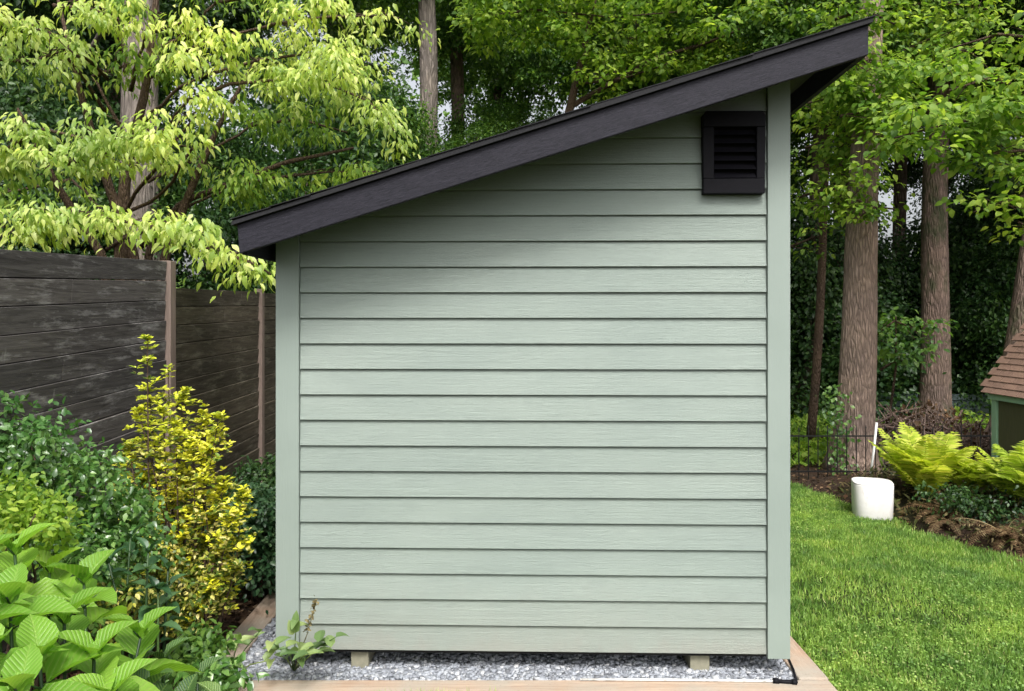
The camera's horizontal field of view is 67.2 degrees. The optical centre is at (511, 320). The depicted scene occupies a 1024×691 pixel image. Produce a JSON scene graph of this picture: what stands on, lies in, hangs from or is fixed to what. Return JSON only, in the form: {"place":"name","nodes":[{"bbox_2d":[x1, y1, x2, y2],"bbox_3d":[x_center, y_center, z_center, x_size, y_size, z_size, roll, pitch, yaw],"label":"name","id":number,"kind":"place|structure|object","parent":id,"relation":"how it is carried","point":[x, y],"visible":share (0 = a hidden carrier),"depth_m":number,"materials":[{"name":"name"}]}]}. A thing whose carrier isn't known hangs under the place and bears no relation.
{"place":"outdoors","nodes":[
{"label":"outdoors","id":0,"kind":"place"},
{"bbox_2d":[238,617,793,680],"bbox_3d":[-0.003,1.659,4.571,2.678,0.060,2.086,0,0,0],"label":"gravel","id":1,"kind":"structure","parent":0,"point":[394,666],"depth_m":3.67,"materials":[{"name":"grey gravel"}]},
{"bbox_2d":[220,627,276,672],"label":"weed","id":2,"kind":"object","parent":1,"relation":"on","point":[245,640],"visible":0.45,"depth_m":3.43,"materials":[{"name":"green plant"}]},
{"bbox_2d":[262,595,349,670],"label":"weed","id":3,"kind":"object","parent":1,"relation":"on","point":[303,649],"visible":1,"depth_m":3.46,"materials":[{"name":"green plant"}]},
{"bbox_2d":[230,14,876,670],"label":"garden shed","id":4,"kind":"structure","parent":1,"relation":"on","point":[532,388],"depth_m":3.63,"materials":[{"name":"green wood"}]},
{"bbox_2d":[580,659,797,684],"bbox_3d":[0.834,1.642,3.638,1.044,0.027,0.304,0,0,0],"label":"drain pipe","id":5,"kind":"object","parent":1,"relation":"on","point":[794,681],"visible":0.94,"depth_m":3.52,"materials":[{"name":"black plastic"}]},
{"bbox_2d":[32,377,1023,690],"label":"ground","id":6,"kind":"structure","parent":0,"point":[822,479],"depth_m":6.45,"materials":[{"name":"soil"}]},
{"bbox_2d":[0,462,97,689],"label":"leaved shrub","id":7,"kind":"object","parent":6,"relation":"on","point":[23,510],"visible":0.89,"depth_m":2.50,"materials":[{"name":"green plant"}]},
{"bbox_2d":[0,6,101,94],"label":"woodland tree","id":8,"kind":"object","parent":6,"relation":"on","point":[31,53],"visible":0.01,"depth_m":12.80,"materials":[{"name":"green plant"}]},
{"bbox_2d":[0,81,115,279],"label":"understorey bush","id":9,"kind":"object","parent":6,"relation":"on","point":[76,250],"visible":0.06,"depth_m":9.13,"materials":[{"name":"green plant"}]},
{"bbox_2d":[0,390,151,690],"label":"glossy shrub","id":10,"kind":"object","parent":6,"relation":"on","point":[74,468],"visible":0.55,"depth_m":3.17,"materials":[{"name":"green plant"}]},
{"bbox_2d":[6,530,150,679],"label":"bedding plant","id":11,"kind":"object","parent":6,"relation":"on","point":[81,556],"visible":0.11,"depth_m":2.88,"materials":[{"name":"green plant"}]},
{"bbox_2d":[0,457,182,673],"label":"glossy shrub","id":12,"kind":"object","parent":6,"relation":"on","point":[129,516],"visible":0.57,"depth_m":3.16,"materials":[{"name":"green plant"}]},
{"bbox_2d":[0,0,196,280],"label":"woodland tree","id":13,"kind":"object","parent":6,"relation":"on","point":[127,106],"visible":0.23,"depth_m":9.87,"materials":[{"name":"green plant"}]},
{"bbox_2d":[0,57,201,287],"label":"understorey bush","id":14,"kind":"object","parent":6,"relation":"on","point":[28,107],"visible":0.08,"depth_m":9.47,"materials":[{"name":"green plant"}]},
{"bbox_2d":[0,522,203,690],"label":"broad leaved plant","id":15,"kind":"object","parent":6,"relation":"on","point":[36,648],"visible":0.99,"depth_m":1.93,"materials":[{"name":"green plant"}]},
{"bbox_2d":[85,574,183,673],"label":"bedding plant","id":16,"kind":"object","parent":6,"relation":"on","point":[135,604],"visible":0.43,"depth_m":2.87,"materials":[{"name":"green plant"}]},
{"bbox_2d":[0,249,275,653],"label":"board fence","id":17,"kind":"object","parent":6,"relation":"on","point":[64,330],"visible":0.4,"depth_m":4.45,"materials":[{"name":"wood"}]},
{"bbox_2d":[91,522,187,682],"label":"broad leaved plant","id":18,"kind":"object","parent":6,"relation":"on","point":[155,583],"visible":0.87,"depth_m":2.83,"materials":[{"name":"green plant"}]},
{"bbox_2d":[1,0,299,198],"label":"woodland tree","id":19,"kind":"object","parent":6,"relation":"on","point":[236,25],"visible":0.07,"depth_m":15.55,"materials":[{"name":"green plant"}]},
{"bbox_2d":[100,334,263,652],"bbox_3d":[-1.646,0.866,3.731,0.923,1.611,0.560,0,0,0],"label":"golden shrub","id":20,"kind":"object","parent":6,"relation":"on","point":[210,517],"visible":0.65,"depth_m":3.67,"materials":[{"name":"yellow plant"}]},
{"bbox_2d":[130,533,235,678],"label":"bedding plant","id":21,"kind":"object","parent":6,"relation":"on","point":[186,587],"visible":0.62,"depth_m":3.58,"materials":[{"name":"green plant"}]},
{"bbox_2d":[57,91,315,293],"bbox_3d":[-3.603,-0.227,9.312,3.880,5.202,4.190,0,0,-14],"label":"understorey bush","id":22,"kind":"object","parent":6,"relation":"on","point":[174,195],"visible":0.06,"depth_m":9.09,"materials":[{"name":"green plant"}]},
{"bbox_2d":[152,618,241,685],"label":"bedding plant","id":23,"kind":"object","parent":6,"relation":"on","point":[201,645],"visible":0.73,"depth_m":3.10,"materials":[{"name":"green plant"}]},
{"bbox_2d":[0,0,440,302],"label":"dogwood tree","id":24,"kind":"object","parent":6,"relation":"on","point":[170,232],"visible":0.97,"depth_m":6.05,"materials":[{"name":"green plant"}]},
{"bbox_2d":[192,452,275,559],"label":"shrub","id":25,"kind":"object","parent":6,"relation":"on","point":[256,468],"visible":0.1,"depth_m":5.50,"materials":[{"name":"green plant"}]},
{"bbox_2d":[198,468,275,614],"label":"bedding plant","id":26,"kind":"object","parent":6,"relation":"on","point":[263,544],"visible":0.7,"depth_m":4.48,"materials":[{"name":"green plant"}]},
{"bbox_2d":[218,589,275,656],"bbox_3d":[-1.401,1.708,4.865,0.147,0.124,2.970,0,0,0],"label":"landscape timber","id":27,"kind":"object","parent":6,"relation":"on","point":[258,617],"depth_m":4.23,"materials":[{"name":"brown wood"}]},
{"bbox_2d":[192,0,417,168],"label":"woodland tree","id":28,"kind":"object","parent":6,"relation":"on","point":[261,53],"visible":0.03,"depth_m":15.66,"materials":[{"name":"green plant"}]},
{"bbox_2d":[162,41,454,290],"bbox_3d":[-2.264,-1.143,10.838,4.450,5.742,4.878,0,0,29],"label":"understorey bush","id":29,"kind":"object","parent":6,"relation":"on","point":[352,139],"visible":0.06,"depth_m":10.16,"materials":[{"name":"green plant"}]},
{"bbox_2d":[294,72,452,190],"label":"understorey bush","id":30,"kind":"object","parent":6,"relation":"on","point":[414,122],"visible":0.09,"depth_m":10.78,"materials":[{"name":"green plant"}]},
{"bbox_2d":[301,0,623,154],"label":"woodland tree","id":31,"kind":"object","parent":6,"relation":"on","point":[427,59],"visible":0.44,"depth_m":13.63,"materials":[{"name":"green plant"}]},
{"bbox_2d":[390,9,564,126],"bbox_3d":[-0.541,-4.432,19.523,5.771,12.121,4.044,0,0,-32],"label":"woodland tree","id":32,"kind":"object","parent":6,"relation":"on","point":[493,92],"visible":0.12,"depth_m":19.16,"materials":[{"name":"green plant"}]},
{"bbox_2d":[438,83,536,152],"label":"understorey bush","id":33,"kind":"object","parent":6,"relation":"on","point":[501,119],"visible":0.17,"depth_m":14.30,"materials":[{"name":"green plant"}]},
{"bbox_2d":[233,680,836,690],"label":"landscape timber","id":34,"kind":"object","parent":6,"relation":"on","point":[452,685],"visible":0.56,"depth_m":3.48,"materials":[{"name":"beige wood"}]},
{"bbox_2d":[167,11,918,301],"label":"distant wood","id":35,"kind":"object","parent":6,"relation":"on","point":[413,77],"depth_m":26.28,"materials":[{"name":"green plant"}]},
{"bbox_2d":[415,0,676,140],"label":"woodland tree","id":36,"kind":"object","parent":6,"relation":"on","point":[457,78],"visible":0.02,"depth_m":14.94,"materials":[{"name":"green plant"}]},
{"bbox_2d":[469,5,658,118],"bbox_3d":[2.760,-4.293,17.627,8.002,11.861,5.971,0,0,0],"label":"woodland tree","id":37,"kind":"object","parent":6,"relation":"on","point":[525,93],"visible":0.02,"depth_m":17.29,"materials":[{"name":"green plant"}]},
{"bbox_2d":[436,0,820,111],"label":"roofside tree","id":38,"kind":"object","parent":6,"relation":"on","point":[560,30],"visible":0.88,"depth_m":10.36,"materials":[{"name":"green plant"}]},
{"bbox_2d":[540,0,824,416],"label":"woodland tree","id":39,"kind":"object","parent":6,"relation":"on","point":[814,176],"visible":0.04,"depth_m":13.02,"materials":[{"name":"green plant"}]},
{"bbox_2d":[634,73,835,205],"bbox_3d":[5.877,-4.501,18.563,8.038,12.262,6.003,0,0,0],"label":"woodland tree","id":40,"kind":"object","parent":6,"relation":"on","point":[804,151],"visible":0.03,"depth_m":18.86,"materials":[{"name":"green plant"}]},
{"bbox_2d":[695,9,849,404],"bbox_3d":[6.615,-3.687,15.456,6.629,10.761,5.492,0,0,-12],"label":"woodland tree","id":41,"kind":"object","parent":6,"relation":"on","point":[799,162],"depth_m":14.41,"materials":[{"name":"green plant"}]},
{"bbox_2d":[782,636,827,679],"bbox_3d":[1.389,1.707,4.947,0.138,0.126,2.805,0,0,0],"label":"landscape timber","id":42,"kind":"object","parent":6,"relation":"on","point":[805,666],"visible":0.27,"depth_m":3.68,"materials":[{"name":"beige wood"}]},
{"bbox_2d":[640,0,1023,474],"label":"woodland tree","id":43,"kind":"object","parent":6,"relation":"on","point":[857,377],"visible":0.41,"depth_m":8.61,"materials":[{"name":"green plant"}]},
{"bbox_2d":[822,383,861,474],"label":"ivy","id":44,"kind":"object","parent":43,"relation":"attached to","point":[836,419],"visible":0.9,"depth_m":8.43,"materials":[{"name":"green plant"}]},
{"bbox_2d":[790,218,918,402],"bbox_3d":[6.579,0.132,15.187,4.535,4.869,3.596,0,0,39],"label":"understorey bush","id":45,"kind":"object","parent":6,"relation":"on","point":[889,244],"visible":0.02,"depth_m":14.49,"materials":[{"name":"green plant"}]},
{"bbox_2d":[869,422,877,475],"bbox_3d":[3.644,1.318,7.774,0.130,0.580,0.026,0,0,-28],"label":"stake","id":46,"kind":"object","parent":6,"relation":"on","point":[874,442],"visible":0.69,"depth_m":7.77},
{"bbox_2d":[790,165,962,426],"bbox_3d":[5.000,0.062,13.400,4.759,5.518,4.868,0,0,37],"label":"understorey bush","id":47,"kind":"object","parent":6,"relation":"on","point":[802,296],"visible":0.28,"depth_m":12.46,"materials":[{"name":"green plant"}]},
{"bbox_2d":[790,397,989,469],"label":"ground cover","id":48,"kind":"object","parent":6,"relation":"on","point":[803,444],"visible":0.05,"depth_m":10.41,"materials":[{"name":"green plant"}]},
{"bbox_2d":[790,425,990,480],"bbox_3d":[3.300,1.409,8.057,3.417,0.637,0.027,0,0,0],"label":"metal fence","id":49,"kind":"object","parent":6,"relation":"on","point":[865,436],"visible":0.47,"depth_m":8.06,"materials":[{"name":"black metal"}]},
{"bbox_2d":[809,115,975,262],"bbox_3d":[9.931,-4.628,19.318,7.456,12.476,6.504,0,0,0],"label":"woodland tree","id":50,"kind":"object","parent":6,"relation":"on","point":[909,174],"visible":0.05,"depth_m":19.49,"materials":[{"name":"green plant"}]},
{"bbox_2d":[779,0,1023,423],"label":"woodland tree","id":51,"kind":"object","parent":6,"relation":"on","point":[935,305],"visible":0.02,"depth_m":11.64,"materials":[{"name":"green plant"}]},
{"bbox_2d":[827,228,975,393],"bbox_3d":[7.671,0.529,14.805,3.931,4.574,5.031,0,0,0],"label":"understorey bush","id":52,"kind":"object","parent":6,"relation":"on","point":[918,259],"visible":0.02,"depth_m":14.27,"materials":[{"name":"green plant"}]},
{"bbox_2d":[790,0,1014,439],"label":"understorey tree","id":53,"kind":"object","parent":6,"relation":"on","point":[853,112],"visible":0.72,"depth_m":8.61,"materials":[{"name":"green plant"}]},
{"bbox_2d":[806,8,1023,246],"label":"maple tree","id":54,"kind":"object","parent":6,"relation":"on","point":[1001,118],"visible":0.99,"depth_m":7.06,"materials":[{"name":"green plant"}]},
{"bbox_2d":[877,306,959,422],"bbox_3d":[5.036,0.695,9.922,1.240,1.761,1.237,0,0,12],"label":"sapling","id":55,"kind":"object","parent":6,"relation":"on","point":[893,359],"visible":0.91,"depth_m":9.82,"materials":[{"name":"green plant"}]},
{"bbox_2d":[868,422,982,494],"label":"fern","id":56,"kind":"object","parent":6,"relation":"on","point":[929,461],"visible":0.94,"depth_m":6.65,"materials":[{"name":"green plant"}]},
{"bbox_2d":[829,459,1023,552],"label":"bank cover","id":57,"kind":"object","parent":6,"relation":"on","point":[897,502],"visible":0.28,"depth_m":6.37,"materials":[{"name":"brown plant"}]},
{"bbox_2d":[876,399,990,465],"bbox_3d":[5.008,1.336,9.400,2.233,0.778,1.669,0,0,0],"label":"brush pile","id":58,"kind":"object","parent":6,"relation":"on","point":[947,420],"visible":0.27,"depth_m":9.21,"materials":[{"name":"brown plant"}]},
{"bbox_2d":[898,489,970,535],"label":"fern","id":59,"kind":"object","parent":6,"relation":"on","point":[934,525],"visible":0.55,"depth_m":6.21,"materials":[{"name":"brown plant"}]},
{"bbox_2d":[880,211,1020,401],"bbox_3d":[8.661,0.401,13.721,5.316,4.822,4.165,0,0,0],"label":"understorey bush","id":60,"kind":"object","parent":6,"relation":"on","point":[978,252],"visible":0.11,"depth_m":13.33,"materials":[{"name":"green plant"}]},
{"bbox_2d":[878,150,1022,273],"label":"understorey bush","id":61,"kind":"object","parent":6,"relation":"on","point":[916,225],"visible":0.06,"depth_m":15.82,"materials":[{"name":"green plant"}]},
{"bbox_2d":[901,221,1020,418],"bbox_3d":[8.845,0.569,12.912,4.840,4.579,4.094,0,0,0],"label":"understorey bush","id":62,"kind":"object","parent":6,"relation":"on","point":[981,331],"visible":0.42,"depth_m":12.37,"materials":[{"name":"green plant"}]},
{"bbox_2d":[904,477,1023,526],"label":"bedding plant","id":63,"kind":"object","parent":6,"relation":"on","point":[962,502],"visible":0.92,"depth_m":6.10,"materials":[{"name":"green plant"}]},
{"bbox_2d":[914,86,1020,184],"bbox_3d":[11.205,-3.920,17.727,5.627,11.114,5.418,0,0,0],"label":"woodland tree","id":64,"kind":"object","parent":6,"relation":"on","point":[977,133],"depth_m":17.94,"materials":[{"name":"green plant"}]},
{"bbox_2d":[917,0,1023,439],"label":"woodland tree","id":65,"kind":"object","parent":6,"relation":"on","point":[1016,320],"visible":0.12,"depth_m":10.01,"materials":[{"name":"green plant"}]},
{"bbox_2d":[946,457,999,492],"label":"fern","id":66,"kind":"object","parent":6,"relation":"on","point":[970,475],"visible":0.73,"depth_m":6.53,"materials":[{"name":"green plant"}]},
{"bbox_2d":[948,169,1023,287],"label":"understorey bush","id":67,"kind":"object","parent":6,"relation":"on","point":[973,221],"visible":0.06,"depth_m":14.41,"materials":[{"name":"green plant"}]},
{"bbox_2d":[948,517,1023,555],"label":"fern","id":68,"kind":"object","parent":6,"relation":"on","point":[999,531],"visible":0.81,"depth_m":5.67,"materials":[{"name":"brown plant"}]},
{"bbox_2d":[973,440,1023,501],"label":"fern","id":69,"kind":"object","parent":6,"relation":"on","point":[1007,472],"visible":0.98,"depth_m":6.05,"materials":[{"name":"green plant"}]},
{"bbox_2d":[980,323,1023,462],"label":"garden hutch","id":70,"kind":"object","parent":6,"relation":"on","point":[1003,388],"visible":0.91,"depth_m":8.27,"materials":[{"name":"brown wood"}]},
{"bbox_2d":[103,0,1021,276],"label":"sky","id":71,"kind":"structure","parent":0,"point":[885,199],"materials":[{"name":"white"}]},
{"bbox_2d":[790,481,1023,690],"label":"lawn","id":72,"kind":"structure","parent":0,"point":[879,614],"depth_m":4.31,"materials":[{"name":"green plant"}]},
{"bbox_2d":[131,637,241,690],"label":"broad leaved plant","id":73,"kind":"object","parent":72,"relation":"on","point":[196,681],"visible":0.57,"depth_m":2.30,"materials":[{"name":"green plant"}]},
{"bbox_2d":[159,649,269,690],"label":"bedding plant","id":74,"kind":"object","parent":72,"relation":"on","point":[223,673],"visible":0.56,"depth_m":2.93,"materials":[{"name":"green plant"}]},
{"bbox_2d":[851,477,893,520],"bbox_3d":[3.107,1.536,6.651,0.326,0.315,0.326,0,0,17],"label":"plastic tub","id":75,"kind":"object","parent":72,"relation":"on","point":[872,497],"visible":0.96,"depth_m":6.51,"materials":[{"name":"white plastic"}]}
]}

